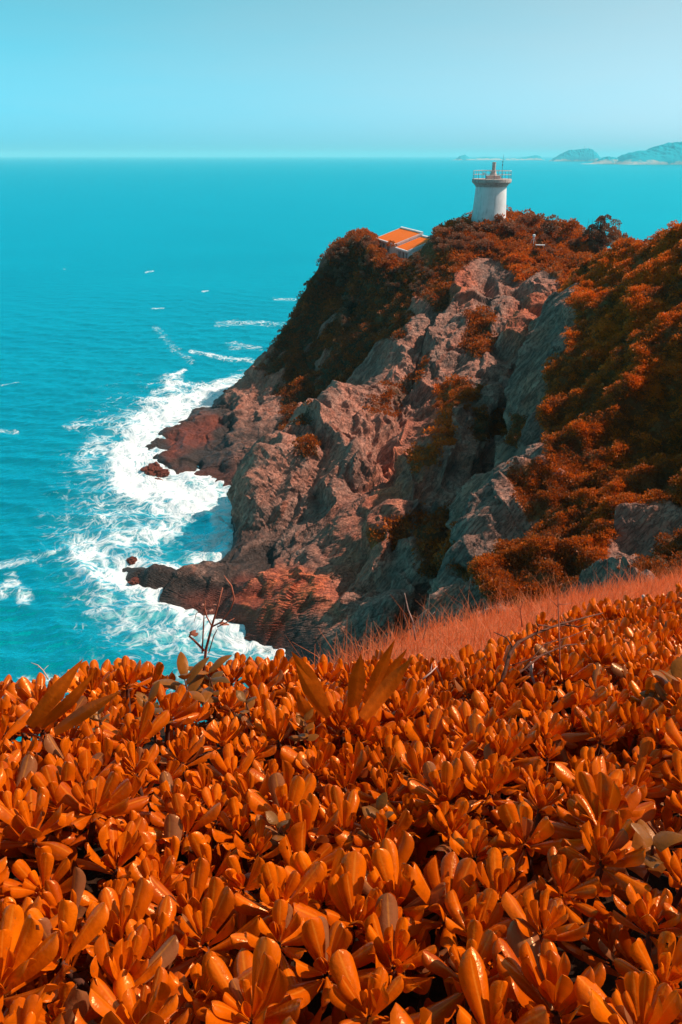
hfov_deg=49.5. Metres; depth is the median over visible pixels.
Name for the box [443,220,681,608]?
hillside scrub
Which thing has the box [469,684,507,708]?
leaf rosette
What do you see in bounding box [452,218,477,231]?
shrub
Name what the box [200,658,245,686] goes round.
leaf rosette
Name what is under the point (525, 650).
leaf rosette
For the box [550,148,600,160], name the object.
island
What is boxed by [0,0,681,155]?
sky
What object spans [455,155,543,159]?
island
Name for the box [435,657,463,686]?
leaf rosette
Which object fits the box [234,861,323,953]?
leaf rosette
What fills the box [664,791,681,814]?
leaf rosette
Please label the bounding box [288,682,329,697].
leaf rosette
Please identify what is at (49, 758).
leaf rosette
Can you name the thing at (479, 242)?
shrub
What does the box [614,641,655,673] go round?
leaf rosette
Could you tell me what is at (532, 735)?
leaf rosette
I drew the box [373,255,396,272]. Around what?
shrub
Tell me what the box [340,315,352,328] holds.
shrub
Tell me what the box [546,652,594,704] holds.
leaf rosette
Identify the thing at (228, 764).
leaf rosette
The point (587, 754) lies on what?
leaf rosette
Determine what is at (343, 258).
shrub
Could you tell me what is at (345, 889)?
leaf rosette
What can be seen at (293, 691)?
leaf rosette
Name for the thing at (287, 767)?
leaf rosette
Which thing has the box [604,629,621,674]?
leaf rosette
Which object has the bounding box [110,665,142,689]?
leaf rosette
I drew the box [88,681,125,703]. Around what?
leaf rosette
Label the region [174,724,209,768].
leaf rosette
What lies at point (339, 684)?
leaf rosette
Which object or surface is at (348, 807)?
leaf rosette
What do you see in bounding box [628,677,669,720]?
leaf rosette
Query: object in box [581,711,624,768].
leaf rosette
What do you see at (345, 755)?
leaf rosette
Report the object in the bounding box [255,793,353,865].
leaf rosette
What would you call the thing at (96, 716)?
seedling
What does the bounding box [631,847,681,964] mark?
leaf rosette
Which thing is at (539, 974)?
leaf rosette
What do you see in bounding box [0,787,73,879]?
leaf rosette
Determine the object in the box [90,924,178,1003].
leaf rosette
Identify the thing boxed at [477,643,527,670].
leaf rosette
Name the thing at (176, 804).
leaf rosette
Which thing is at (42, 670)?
dry twig
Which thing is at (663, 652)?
leaf rosette
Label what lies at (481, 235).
shrub
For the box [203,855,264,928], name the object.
leaf rosette
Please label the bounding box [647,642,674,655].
leaf rosette
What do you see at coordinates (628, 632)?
leaf rosette
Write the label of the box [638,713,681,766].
leaf rosette
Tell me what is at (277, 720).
leaf rosette
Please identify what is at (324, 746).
leaf rosette
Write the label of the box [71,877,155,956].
leaf rosette
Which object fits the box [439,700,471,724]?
leaf rosette
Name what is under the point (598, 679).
leaf rosette
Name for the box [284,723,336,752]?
leaf rosette
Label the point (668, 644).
leaf rosette
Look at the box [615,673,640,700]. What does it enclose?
leaf rosette
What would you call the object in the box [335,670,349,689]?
leaf rosette
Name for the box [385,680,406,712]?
leaf rosette
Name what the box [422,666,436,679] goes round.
pale twig
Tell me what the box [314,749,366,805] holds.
leaf rosette
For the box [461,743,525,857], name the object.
leaf rosette
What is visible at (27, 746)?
leaf rosette
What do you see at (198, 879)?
leaf rosette
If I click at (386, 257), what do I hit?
shrub
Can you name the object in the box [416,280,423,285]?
shrub
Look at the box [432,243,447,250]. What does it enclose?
shrub
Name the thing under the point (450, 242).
shrub
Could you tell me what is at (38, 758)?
leaf rosette
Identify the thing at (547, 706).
leaf rosette
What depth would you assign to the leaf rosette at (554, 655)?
3.78 m
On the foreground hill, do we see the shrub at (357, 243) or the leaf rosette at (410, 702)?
the leaf rosette at (410, 702)
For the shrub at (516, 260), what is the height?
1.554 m
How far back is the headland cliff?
64.70 m
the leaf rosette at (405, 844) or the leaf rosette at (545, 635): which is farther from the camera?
the leaf rosette at (545, 635)
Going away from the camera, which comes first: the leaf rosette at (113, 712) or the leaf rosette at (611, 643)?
the leaf rosette at (113, 712)
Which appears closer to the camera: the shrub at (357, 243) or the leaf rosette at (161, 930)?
the leaf rosette at (161, 930)
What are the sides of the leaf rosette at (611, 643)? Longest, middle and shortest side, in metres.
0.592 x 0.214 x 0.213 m
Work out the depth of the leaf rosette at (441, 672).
3.63 m
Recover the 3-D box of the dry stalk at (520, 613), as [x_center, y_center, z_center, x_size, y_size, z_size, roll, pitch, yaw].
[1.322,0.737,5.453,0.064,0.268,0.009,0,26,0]
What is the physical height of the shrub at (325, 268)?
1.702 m
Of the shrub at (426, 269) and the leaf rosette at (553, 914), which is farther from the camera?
the shrub at (426, 269)
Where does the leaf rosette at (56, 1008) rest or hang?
on the foreground hill
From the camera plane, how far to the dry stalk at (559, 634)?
3.31 m
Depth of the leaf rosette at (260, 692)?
3.38 m
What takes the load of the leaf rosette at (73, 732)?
on the foreground hill
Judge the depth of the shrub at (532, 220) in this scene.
98.43 m
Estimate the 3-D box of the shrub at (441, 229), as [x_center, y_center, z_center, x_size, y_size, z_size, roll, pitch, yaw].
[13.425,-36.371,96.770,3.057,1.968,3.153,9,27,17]
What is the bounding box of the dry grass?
[273,555,681,741]
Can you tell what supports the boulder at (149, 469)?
in the sea
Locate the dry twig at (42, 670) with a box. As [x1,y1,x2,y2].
[31,662,48,679]
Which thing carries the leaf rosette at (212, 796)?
on the foreground hill
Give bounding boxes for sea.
[0,156,681,742]
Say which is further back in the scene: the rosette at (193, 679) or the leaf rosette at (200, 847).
the rosette at (193, 679)
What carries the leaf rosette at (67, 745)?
on the foreground hill
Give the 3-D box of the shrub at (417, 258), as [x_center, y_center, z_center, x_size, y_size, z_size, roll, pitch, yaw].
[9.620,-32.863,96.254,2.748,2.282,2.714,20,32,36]
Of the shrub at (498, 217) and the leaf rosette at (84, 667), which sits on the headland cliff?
the shrub at (498, 217)
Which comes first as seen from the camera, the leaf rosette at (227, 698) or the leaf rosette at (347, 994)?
the leaf rosette at (347, 994)
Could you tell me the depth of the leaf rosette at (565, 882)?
1.76 m
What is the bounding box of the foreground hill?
[9,579,681,1023]
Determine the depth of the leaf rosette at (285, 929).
1.66 m
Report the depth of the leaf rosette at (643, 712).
2.73 m
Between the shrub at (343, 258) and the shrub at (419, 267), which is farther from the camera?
the shrub at (343, 258)
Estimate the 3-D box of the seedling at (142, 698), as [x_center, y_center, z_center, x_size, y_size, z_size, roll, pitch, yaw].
[-0.767,0.918,3.050,0.158,0.467,0.128,0,26,0]
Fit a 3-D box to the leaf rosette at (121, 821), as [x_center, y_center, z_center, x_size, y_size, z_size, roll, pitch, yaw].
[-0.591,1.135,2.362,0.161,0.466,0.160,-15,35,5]
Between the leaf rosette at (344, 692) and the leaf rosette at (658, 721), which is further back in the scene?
the leaf rosette at (344, 692)
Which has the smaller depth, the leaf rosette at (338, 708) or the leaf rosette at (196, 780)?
the leaf rosette at (196, 780)
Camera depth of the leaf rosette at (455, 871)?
1.84 m
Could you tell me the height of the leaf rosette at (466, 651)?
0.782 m
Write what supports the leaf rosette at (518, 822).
on the foreground hill
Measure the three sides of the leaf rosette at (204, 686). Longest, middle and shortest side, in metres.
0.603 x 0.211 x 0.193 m
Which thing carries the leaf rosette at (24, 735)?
on the foreground hill
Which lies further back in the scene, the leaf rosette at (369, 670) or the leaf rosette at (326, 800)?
the leaf rosette at (369, 670)
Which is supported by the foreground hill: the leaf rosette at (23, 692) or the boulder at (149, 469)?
the leaf rosette at (23, 692)
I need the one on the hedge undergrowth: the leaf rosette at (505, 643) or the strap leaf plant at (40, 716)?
the strap leaf plant at (40, 716)
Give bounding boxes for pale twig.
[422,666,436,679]
[527,661,534,684]
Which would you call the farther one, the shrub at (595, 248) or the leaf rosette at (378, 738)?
the shrub at (595, 248)
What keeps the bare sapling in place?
on the hedge undergrowth
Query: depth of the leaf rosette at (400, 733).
2.94 m
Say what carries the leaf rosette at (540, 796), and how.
on the foreground hill
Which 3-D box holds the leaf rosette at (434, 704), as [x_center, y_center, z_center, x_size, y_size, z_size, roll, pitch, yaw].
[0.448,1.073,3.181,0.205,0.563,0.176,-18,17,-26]
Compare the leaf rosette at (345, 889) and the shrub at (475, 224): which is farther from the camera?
the shrub at (475, 224)
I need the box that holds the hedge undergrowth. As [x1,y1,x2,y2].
[0,611,681,1023]
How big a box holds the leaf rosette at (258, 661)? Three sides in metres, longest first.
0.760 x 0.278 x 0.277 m
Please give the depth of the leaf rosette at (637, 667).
3.37 m
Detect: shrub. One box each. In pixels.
[318,263,329,273]
[319,244,341,265]
[333,244,349,255]
[335,253,344,266]
[336,255,347,266]
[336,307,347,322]
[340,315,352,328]
[348,235,372,247]
[358,254,371,270]
[360,240,379,250]
[366,240,398,262]
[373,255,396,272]
[382,253,395,259]
[384,281,397,290]
[387,267,396,273]
[389,281,403,289]
[397,267,406,273]
[402,251,423,264]
[409,286,425,294]
[415,263,427,272]
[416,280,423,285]
[423,267,434,275]
[427,235,443,243]
[431,400,443,407]
[432,226,454,236]
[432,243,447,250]
[445,232,464,239]
[445,239,464,250]
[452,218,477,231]
[453,242,465,252]
[453,400,460,406]
[461,236,471,242]
[463,403,470,411]
[470,239,489,251]
[471,221,480,227]
[472,231,486,238]
[479,223,504,232]
[489,253,497,260]
[491,213,513,224]
[494,246,502,254]
[498,220,527,235]
[499,250,508,256]
[501,254,515,264]
[504,246,513,252]
[506,256,518,264]
[508,241,519,246]
[516,212,546,226]
[526,214,560,236]
[536,256,545,261]
[539,233,552,241]
[545,247,554,252]
[556,217,579,239]
[571,237,582,245]
[577,259,588,268]
[589,243,601,253]
[610,225,627,240]
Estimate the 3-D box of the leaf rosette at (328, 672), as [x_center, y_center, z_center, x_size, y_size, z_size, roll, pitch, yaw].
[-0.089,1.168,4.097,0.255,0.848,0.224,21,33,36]
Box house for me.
[375,226,428,259]
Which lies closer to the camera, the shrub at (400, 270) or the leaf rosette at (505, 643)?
the leaf rosette at (505, 643)
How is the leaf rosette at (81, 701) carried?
on the foreground hill
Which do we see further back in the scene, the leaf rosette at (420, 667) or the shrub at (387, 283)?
the shrub at (387, 283)
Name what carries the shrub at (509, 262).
on the headland cliff
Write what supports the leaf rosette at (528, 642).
on the foreground hill
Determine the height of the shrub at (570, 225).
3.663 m
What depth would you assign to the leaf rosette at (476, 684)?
3.37 m
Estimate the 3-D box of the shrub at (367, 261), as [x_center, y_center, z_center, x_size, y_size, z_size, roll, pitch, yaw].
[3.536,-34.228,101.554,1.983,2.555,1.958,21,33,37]
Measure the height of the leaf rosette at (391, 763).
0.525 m
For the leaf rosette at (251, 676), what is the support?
on the foreground hill
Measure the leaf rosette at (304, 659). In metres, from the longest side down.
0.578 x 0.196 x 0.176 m
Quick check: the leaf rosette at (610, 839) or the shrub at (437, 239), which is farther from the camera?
the shrub at (437, 239)
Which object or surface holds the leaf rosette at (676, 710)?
on the foreground hill
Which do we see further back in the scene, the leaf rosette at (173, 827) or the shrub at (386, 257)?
the shrub at (386, 257)
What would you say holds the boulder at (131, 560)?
in the sea
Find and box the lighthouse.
[471,156,511,221]
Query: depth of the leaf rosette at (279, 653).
4.26 m
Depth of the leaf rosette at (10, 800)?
2.23 m
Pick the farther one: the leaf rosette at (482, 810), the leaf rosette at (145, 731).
the leaf rosette at (145, 731)
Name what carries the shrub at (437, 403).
on the headland cliff
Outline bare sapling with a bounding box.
[188,576,234,685]
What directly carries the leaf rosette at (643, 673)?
on the foreground hill
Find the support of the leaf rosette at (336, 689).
on the foreground hill
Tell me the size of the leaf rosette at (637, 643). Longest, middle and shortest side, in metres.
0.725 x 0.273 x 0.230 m
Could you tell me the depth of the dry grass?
8.89 m
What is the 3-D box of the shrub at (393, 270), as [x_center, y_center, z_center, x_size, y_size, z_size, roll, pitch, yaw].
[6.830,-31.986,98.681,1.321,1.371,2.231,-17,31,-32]
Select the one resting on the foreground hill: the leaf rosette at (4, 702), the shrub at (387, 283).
the leaf rosette at (4, 702)
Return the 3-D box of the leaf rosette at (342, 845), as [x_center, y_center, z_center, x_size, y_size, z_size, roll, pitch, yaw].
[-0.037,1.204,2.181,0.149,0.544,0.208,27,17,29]
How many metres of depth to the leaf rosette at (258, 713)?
3.08 m
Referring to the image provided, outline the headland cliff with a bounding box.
[122,211,681,666]
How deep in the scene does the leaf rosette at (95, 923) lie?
1.68 m
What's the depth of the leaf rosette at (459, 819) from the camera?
2.19 m
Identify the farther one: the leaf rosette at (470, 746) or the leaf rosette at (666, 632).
the leaf rosette at (666, 632)
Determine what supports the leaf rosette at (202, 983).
on the foreground hill
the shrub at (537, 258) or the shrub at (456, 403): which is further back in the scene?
the shrub at (537, 258)
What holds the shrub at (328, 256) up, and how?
on the headland cliff
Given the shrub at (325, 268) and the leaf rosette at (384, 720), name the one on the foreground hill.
the leaf rosette at (384, 720)
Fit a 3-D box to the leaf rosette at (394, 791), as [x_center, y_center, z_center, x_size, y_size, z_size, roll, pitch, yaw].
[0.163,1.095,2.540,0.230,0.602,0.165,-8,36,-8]
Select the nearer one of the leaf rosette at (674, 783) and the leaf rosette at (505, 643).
the leaf rosette at (674, 783)
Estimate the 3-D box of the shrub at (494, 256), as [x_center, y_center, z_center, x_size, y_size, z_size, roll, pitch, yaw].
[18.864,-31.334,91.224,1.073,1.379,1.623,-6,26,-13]
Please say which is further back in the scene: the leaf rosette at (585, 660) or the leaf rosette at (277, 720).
the leaf rosette at (585, 660)
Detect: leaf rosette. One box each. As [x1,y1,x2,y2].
[0,674,19,697]
[0,694,17,739]
[0,709,31,753]
[0,737,10,754]
[0,751,44,800]
[0,754,36,810]
[0,767,5,788]
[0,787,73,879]
[0,788,31,859]
[0,846,72,901]
[0,896,57,928]
[0,898,4,917]
[0,904,59,1010]
[1,736,37,791]
[3,749,21,768]
[4,672,66,758]
[4,699,38,754]
[8,698,75,752]
[24,900,108,1002]
[30,761,93,866]
[37,981,100,1023]
[40,867,87,955]
[42,721,84,749]
[44,734,95,761]
[44,752,104,809]
[49,696,86,734]
[54,771,148,875]
[62,749,123,843]
[65,659,124,696]
[66,693,123,726]
[67,667,118,702]
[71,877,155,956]
[73,966,191,1023]
[74,722,126,763]
[76,817,156,957]
[77,737,124,770]
[79,878,133,943]
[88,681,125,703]
[89,706,119,756]
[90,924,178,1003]
[97,766,165,818]
[99,701,169,801]
[101,655,151,740]
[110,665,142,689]
[114,741,160,825]
[115,810,159,854]
[117,814,226,942]
[125,895,188,985]
[126,855,182,909]
[129,665,168,691]
[130,661,175,740]
[136,684,198,766]
[137,771,196,861]
[146,759,185,798]
[146,857,226,958]
[148,793,220,875]
[154,731,212,781]
[166,877,260,988]
[167,951,251,1023]
[171,832,239,902]
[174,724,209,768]
[184,699,213,768]
[184,763,225,815]
[186,783,244,848]
[193,936,302,1023]
[197,715,243,758]
[199,665,223,687]
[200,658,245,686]
[201,682,220,713]
[202,743,263,789]
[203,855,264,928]
[207,796,271,894]
[208,768,277,859]
[209,676,247,715]
[209,820,343,941]
[213,685,254,712]
[219,711,253,767]
[228,652,251,681]
[230,899,307,984]
[233,730,275,767]
[233,819,279,893]
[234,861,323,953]
[237,706,292,758]
[239,699,293,752]
[240,656,284,707]
[242,662,285,697]
[242,690,276,759]
[243,682,275,759]
[246,773,318,849]
[247,759,310,814]
[252,759,294,777]
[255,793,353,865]
[257,847,346,926]
[264,655,289,685]
[267,649,294,676]
[270,672,299,691]
[275,693,304,747]
[276,916,378,1019]
[280,737,353,782]
[283,686,300,701]
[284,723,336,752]
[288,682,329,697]
[289,700,335,748]
[290,657,316,671]
[291,668,321,681]
[293,851,402,1007]
[294,749,335,798]
[305,686,343,703]
[305,785,360,844]
[306,654,343,684]
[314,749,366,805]
[315,690,365,747]
[316,784,362,844]
[319,741,382,790]
[320,681,337,690]
[324,680,342,689]
[327,841,352,872]
[329,830,413,975]
[329,949,420,1023]
[331,838,445,997]
[333,659,363,682]
[334,808,415,891]
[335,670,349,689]
[340,706,395,789]
[341,686,362,699]
[354,767,413,827]
[362,705,394,726]
[364,649,394,667]
[364,664,373,684]
[364,893,436,1016]
[367,750,404,793]
[370,726,393,753]
[375,734,416,784]
[376,793,434,839]
[378,712,414,740]
[380,678,427,719]
[383,695,400,711]
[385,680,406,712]
[386,708,453,774]
[389,658,409,668]
[392,740,452,785]
[395,719,427,743]
[400,679,437,715]
[402,662,436,688]
[405,851,512,1012]
[406,653,440,688]
[407,672,436,696]
[407,758,476,850]
[421,690,462,711]
[421,919,521,1023]
[423,709,457,752]
[425,698,454,724]
[427,701,500,742]
[427,797,486,861]
[429,660,460,686]
[430,680,464,699]
[432,751,492,855]
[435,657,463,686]
[438,734,478,782]
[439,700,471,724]
[444,888,511,1023]
[446,713,511,761]
[449,819,511,940]
[450,644,485,661]
[452,674,494,698]
[456,660,493,700]
[456,947,549,1023]
[460,751,519,853]
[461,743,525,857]
[462,847,536,953]
[464,656,486,702]
[465,699,503,716]
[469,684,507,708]
[471,690,522,721]
[474,726,540,836]
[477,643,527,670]
[479,718,542,799]
[480,661,503,678]
[481,668,526,716]
[487,636,526,669]
[492,918,611,1023]
[493,663,530,684]
[493,682,523,715]
[493,718,527,757]
[497,634,516,645]
[497,801,569,880]
[501,887,588,1021]
[508,714,526,735]
[511,638,542,671]
[512,652,528,677]
[513,759,561,806]
[514,644,539,682]
[516,776,568,881]
[518,682,576,744]
[519,710,568,760]
[523,702,577,748]
[528,736,567,779]
[530,629,555,648]
[531,648,548,679]
[533,642,562,669]
[534,644,581,679]
[536,846,602,932]
[541,635,570,685]
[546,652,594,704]
[549,771,653,935]
[554,761,628,828]
[556,679,607,729]
[558,705,598,741]
[561,696,631,752]
[562,645,610,690]
[564,809,652,964]
[567,657,588,682]
[570,662,611,690]
[570,746,616,773]
[570,756,655,861]
[572,639,591,686]
[574,971,681,1023]
[577,635,624,730]
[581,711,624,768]
[583,757,671,854]
[584,669,616,705]
[587,683,628,746]
[592,701,624,746]
[601,634,623,650]
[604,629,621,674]
[609,697,666,756]
[611,656,669,681]
[612,883,681,962]
[613,639,649,685]
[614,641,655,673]
[614,931,681,1021]
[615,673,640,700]
[622,737,675,785]
[623,627,656,643]
[623,664,657,695]
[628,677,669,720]
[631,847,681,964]
[632,632,661,649]
[638,645,681,667]
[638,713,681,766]
[646,618,681,642]
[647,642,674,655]
[648,677,681,716]
[649,627,677,643]
[649,751,681,853]
[654,646,681,659]
[656,697,681,737]
[662,902,681,938]
[664,636,681,650]
[664,718,681,847]
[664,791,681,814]
[669,634,681,646]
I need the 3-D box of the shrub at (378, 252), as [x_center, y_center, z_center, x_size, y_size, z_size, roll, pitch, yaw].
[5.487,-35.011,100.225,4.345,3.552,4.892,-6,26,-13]
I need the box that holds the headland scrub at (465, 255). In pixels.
[254,205,605,578]
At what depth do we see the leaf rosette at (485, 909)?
1.70 m
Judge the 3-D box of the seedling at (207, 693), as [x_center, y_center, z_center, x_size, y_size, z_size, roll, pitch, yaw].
[-0.595,0.933,3.490,0.226,0.508,0.218,-10,28,-20]
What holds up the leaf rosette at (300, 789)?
on the foreground hill
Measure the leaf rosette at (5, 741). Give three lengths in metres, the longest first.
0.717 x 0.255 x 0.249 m
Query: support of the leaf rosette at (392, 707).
on the foreground hill
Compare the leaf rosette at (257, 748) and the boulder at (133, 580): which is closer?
the leaf rosette at (257, 748)
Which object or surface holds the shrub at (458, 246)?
on the headland cliff
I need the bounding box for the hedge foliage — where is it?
[0,582,681,1023]
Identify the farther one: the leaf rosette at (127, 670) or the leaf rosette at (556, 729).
the leaf rosette at (127, 670)
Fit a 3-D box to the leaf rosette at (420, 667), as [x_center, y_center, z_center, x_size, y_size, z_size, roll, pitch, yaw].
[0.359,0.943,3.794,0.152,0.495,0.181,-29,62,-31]
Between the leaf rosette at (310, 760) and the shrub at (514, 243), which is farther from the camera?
the shrub at (514, 243)
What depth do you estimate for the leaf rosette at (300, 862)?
1.89 m
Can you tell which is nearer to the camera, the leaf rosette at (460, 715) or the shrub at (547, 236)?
the leaf rosette at (460, 715)
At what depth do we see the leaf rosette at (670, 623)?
4.40 m
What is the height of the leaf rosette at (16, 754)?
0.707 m
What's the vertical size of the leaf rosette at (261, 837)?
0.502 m
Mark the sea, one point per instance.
(144, 300)
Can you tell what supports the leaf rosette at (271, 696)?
on the foreground hill
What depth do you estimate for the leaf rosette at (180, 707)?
3.09 m
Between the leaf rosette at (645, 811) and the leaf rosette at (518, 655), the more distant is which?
the leaf rosette at (518, 655)
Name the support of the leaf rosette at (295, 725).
on the foreground hill
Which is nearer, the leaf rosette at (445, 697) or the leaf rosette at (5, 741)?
the leaf rosette at (5, 741)
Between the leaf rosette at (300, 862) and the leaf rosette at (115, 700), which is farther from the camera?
the leaf rosette at (115, 700)
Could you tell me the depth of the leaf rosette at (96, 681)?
3.45 m
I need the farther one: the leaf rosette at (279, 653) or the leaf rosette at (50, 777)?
the leaf rosette at (279, 653)
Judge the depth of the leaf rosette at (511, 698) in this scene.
3.20 m
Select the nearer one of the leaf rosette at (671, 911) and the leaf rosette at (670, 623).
the leaf rosette at (671, 911)
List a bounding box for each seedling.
[89,706,109,731]
[135,681,172,767]
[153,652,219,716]
[188,655,231,744]
[235,690,256,743]
[265,811,290,867]
[288,709,318,748]
[357,792,393,839]
[626,819,681,936]
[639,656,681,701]
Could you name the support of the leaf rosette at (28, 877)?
on the foreground hill
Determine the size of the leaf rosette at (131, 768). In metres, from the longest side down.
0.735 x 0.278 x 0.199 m
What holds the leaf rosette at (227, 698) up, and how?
on the foreground hill
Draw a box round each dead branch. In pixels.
[493,612,602,691]
[510,629,586,672]
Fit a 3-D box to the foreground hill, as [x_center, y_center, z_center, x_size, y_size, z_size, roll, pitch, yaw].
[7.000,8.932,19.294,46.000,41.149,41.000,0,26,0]
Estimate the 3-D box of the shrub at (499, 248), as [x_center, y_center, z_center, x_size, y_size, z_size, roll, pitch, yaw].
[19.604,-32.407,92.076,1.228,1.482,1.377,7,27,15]
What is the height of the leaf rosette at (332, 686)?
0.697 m
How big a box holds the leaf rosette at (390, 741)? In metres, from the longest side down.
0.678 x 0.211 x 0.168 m
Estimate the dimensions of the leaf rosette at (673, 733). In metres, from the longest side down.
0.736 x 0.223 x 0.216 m
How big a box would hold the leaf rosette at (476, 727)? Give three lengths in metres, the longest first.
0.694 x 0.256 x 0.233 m
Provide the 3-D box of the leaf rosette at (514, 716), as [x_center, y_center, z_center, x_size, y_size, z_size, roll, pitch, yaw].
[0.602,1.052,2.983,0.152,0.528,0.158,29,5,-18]
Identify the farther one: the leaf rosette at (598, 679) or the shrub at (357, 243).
the shrub at (357, 243)
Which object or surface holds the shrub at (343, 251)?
on the headland cliff
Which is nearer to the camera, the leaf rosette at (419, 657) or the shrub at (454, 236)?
the leaf rosette at (419, 657)
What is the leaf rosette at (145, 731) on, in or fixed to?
on the foreground hill
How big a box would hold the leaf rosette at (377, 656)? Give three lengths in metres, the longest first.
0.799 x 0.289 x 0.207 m
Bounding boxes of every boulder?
[126,556,136,564]
[127,577,139,584]
[140,461,161,475]
[156,468,169,477]
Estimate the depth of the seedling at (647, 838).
1.81 m
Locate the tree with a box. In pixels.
[582,214,621,251]
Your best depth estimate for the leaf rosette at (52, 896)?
1.91 m
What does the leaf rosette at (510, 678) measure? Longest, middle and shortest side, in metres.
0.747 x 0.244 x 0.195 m
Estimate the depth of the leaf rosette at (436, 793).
2.30 m
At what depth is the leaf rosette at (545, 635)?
4.40 m
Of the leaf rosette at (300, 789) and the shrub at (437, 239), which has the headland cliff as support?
the shrub at (437, 239)
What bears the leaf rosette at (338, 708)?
on the foreground hill
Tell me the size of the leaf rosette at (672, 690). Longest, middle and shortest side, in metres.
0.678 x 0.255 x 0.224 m
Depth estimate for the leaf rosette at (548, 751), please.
2.64 m
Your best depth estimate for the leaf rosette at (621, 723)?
2.87 m
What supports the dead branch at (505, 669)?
on the leaf rosette at (489, 698)
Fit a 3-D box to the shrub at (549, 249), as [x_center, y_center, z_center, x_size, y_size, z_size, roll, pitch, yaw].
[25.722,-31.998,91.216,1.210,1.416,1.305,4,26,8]
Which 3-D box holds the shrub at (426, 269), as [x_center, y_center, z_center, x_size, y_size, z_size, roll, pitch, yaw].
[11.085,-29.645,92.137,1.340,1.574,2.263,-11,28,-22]
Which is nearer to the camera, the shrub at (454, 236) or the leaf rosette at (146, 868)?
the leaf rosette at (146, 868)
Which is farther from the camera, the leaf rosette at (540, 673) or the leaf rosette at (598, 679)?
the leaf rosette at (540, 673)
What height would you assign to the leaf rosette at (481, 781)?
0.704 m
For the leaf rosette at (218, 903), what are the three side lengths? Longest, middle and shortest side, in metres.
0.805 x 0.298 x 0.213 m
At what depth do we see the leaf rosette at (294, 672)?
4.01 m
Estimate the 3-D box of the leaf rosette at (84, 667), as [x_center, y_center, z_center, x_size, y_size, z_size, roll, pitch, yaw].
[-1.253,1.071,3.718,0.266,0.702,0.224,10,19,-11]
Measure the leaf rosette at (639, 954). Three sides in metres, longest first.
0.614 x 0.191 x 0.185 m
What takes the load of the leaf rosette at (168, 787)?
on the foreground hill
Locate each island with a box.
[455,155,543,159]
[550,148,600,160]
[586,156,617,163]
[614,142,681,164]
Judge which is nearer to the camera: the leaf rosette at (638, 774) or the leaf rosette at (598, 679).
the leaf rosette at (638, 774)
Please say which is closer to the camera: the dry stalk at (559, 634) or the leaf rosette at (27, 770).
the leaf rosette at (27, 770)
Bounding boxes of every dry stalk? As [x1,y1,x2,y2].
[403,593,433,639]
[518,596,524,626]
[549,584,571,678]
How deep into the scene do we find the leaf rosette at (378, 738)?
2.86 m
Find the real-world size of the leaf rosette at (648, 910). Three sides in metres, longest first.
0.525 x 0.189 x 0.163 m
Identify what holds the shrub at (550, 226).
on the headland cliff
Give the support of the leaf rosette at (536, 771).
on the foreground hill
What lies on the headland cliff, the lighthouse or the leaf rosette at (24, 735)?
the lighthouse
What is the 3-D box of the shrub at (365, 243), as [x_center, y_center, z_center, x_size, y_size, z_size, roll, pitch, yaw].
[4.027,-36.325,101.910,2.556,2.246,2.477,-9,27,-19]
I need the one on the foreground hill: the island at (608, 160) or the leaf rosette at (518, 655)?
the leaf rosette at (518, 655)
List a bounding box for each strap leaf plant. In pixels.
[26,659,120,735]
[291,640,412,722]
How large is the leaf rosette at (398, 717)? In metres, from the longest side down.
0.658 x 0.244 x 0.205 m
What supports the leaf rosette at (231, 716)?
on the foreground hill
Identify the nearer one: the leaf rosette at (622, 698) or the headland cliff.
the leaf rosette at (622, 698)
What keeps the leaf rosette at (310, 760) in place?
on the foreground hill
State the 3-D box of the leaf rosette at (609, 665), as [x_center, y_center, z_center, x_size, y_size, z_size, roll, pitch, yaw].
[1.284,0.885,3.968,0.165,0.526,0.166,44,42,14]
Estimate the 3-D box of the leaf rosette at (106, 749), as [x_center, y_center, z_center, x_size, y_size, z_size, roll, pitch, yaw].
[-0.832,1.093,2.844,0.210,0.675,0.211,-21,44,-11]
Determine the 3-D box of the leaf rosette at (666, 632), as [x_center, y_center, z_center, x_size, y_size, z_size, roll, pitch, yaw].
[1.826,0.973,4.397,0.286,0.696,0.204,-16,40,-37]
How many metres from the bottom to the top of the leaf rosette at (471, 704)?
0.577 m
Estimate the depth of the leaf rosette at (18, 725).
2.86 m
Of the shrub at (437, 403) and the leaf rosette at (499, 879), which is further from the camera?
the shrub at (437, 403)
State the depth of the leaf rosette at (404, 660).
3.98 m
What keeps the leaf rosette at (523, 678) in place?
on the foreground hill
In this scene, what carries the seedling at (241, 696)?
on the foreground hill
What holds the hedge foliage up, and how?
on the hedge undergrowth
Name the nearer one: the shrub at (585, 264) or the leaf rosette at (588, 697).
the leaf rosette at (588, 697)
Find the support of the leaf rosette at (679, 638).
on the foreground hill
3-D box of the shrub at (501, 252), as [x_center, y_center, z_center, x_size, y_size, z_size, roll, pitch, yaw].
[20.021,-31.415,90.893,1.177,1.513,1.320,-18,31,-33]
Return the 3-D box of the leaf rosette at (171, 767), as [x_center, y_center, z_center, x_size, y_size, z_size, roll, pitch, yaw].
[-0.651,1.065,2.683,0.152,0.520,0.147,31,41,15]
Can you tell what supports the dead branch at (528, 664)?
on the leaf rosette at (510, 678)
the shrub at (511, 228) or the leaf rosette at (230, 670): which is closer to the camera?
the leaf rosette at (230, 670)
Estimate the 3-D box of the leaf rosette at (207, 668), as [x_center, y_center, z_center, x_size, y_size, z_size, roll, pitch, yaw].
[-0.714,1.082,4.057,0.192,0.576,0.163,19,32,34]
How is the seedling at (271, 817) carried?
on the foreground hill
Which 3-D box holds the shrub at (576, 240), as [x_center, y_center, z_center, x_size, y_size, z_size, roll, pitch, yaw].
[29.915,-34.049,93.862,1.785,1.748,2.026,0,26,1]
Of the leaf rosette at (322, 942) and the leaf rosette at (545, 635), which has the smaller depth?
the leaf rosette at (322, 942)
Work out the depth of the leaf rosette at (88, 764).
2.48 m

